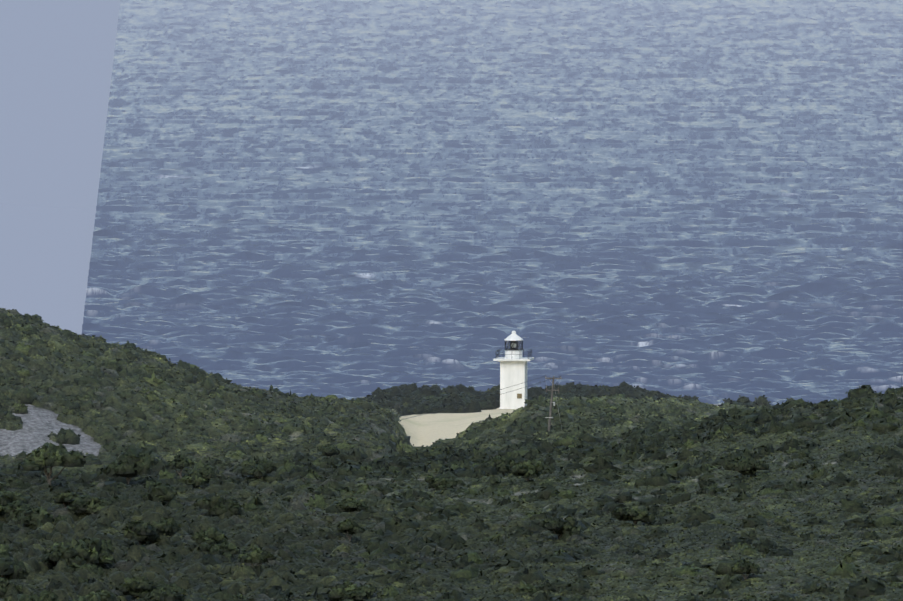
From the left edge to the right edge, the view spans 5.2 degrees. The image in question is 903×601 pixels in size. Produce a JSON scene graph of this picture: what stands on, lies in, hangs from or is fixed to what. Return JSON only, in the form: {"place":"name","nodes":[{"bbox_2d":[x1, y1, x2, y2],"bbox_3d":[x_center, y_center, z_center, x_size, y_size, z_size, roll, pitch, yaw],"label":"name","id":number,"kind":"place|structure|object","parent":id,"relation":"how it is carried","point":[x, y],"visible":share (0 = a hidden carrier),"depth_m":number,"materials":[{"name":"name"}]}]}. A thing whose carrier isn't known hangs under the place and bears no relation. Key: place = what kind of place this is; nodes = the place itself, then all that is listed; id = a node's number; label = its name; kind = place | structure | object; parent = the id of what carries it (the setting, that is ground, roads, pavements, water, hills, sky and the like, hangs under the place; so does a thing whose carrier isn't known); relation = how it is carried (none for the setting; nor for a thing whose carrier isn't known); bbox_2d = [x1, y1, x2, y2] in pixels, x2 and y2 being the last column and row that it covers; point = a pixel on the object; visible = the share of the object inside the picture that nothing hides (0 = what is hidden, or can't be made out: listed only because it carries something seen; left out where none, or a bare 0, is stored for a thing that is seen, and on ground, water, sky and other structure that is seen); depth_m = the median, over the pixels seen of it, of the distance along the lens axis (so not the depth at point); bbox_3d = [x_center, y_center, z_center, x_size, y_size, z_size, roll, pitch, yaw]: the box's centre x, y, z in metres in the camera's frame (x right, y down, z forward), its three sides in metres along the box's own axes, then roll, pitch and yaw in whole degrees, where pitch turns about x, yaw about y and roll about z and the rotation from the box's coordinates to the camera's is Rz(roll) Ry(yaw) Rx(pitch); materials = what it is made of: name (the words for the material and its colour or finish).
{"place":"outdoors","nodes":[
{"label":"outdoors","id":0,"kind":"place"},
{"bbox_2d":[0,0,119,334],"bbox_3d":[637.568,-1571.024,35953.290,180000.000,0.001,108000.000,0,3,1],"label":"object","id":1,"kind":"structure","parent":0,"point":[56,61],"depth_m":5599.73,"materials":[{"name":"blue"}]},
{"bbox_2d":[0,404,515,455],"bbox_3d":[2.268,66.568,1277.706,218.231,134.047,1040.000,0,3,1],"label":"ground","id":2,"kind":"structure","parent":0,"point":[40,424],"depth_m":1259.15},
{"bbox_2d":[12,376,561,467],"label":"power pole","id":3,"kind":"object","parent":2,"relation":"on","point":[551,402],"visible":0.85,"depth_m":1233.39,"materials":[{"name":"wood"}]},
{"bbox_2d":[1,453,748,598],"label":"tree wood","id":4,"kind":"object","parent":2,"relation":"on","point":[128,479],"visible":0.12,"depth_m":1128.45,"materials":[{"name":"green plant"}]},
{"bbox_2d":[0,308,902,600],"bbox_3d":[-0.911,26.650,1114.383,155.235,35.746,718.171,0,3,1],"label":"forested hillside","id":5,"kind":"structure","parent":2,"relation":"on","point":[794,500],"depth_m":1066.90,"materials":[{"name":"green plant"}]},
{"bbox_2d":[493,331,533,408],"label":"lighthouse","id":6,"kind":"object","parent":2,"relation":"on","point":[513,366],"visible":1,"depth_m":1393.44,"materials":[{"name":"white paint"}]},
{"bbox_2d":[82,0,902,404],"bbox_3d":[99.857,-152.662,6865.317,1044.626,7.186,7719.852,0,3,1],"label":"sea","id":7,"kind":"structure","parent":0,"point":[700,200],"depth_m":4761.58,"materials":[{"name":"blue liquid"}]}
]}

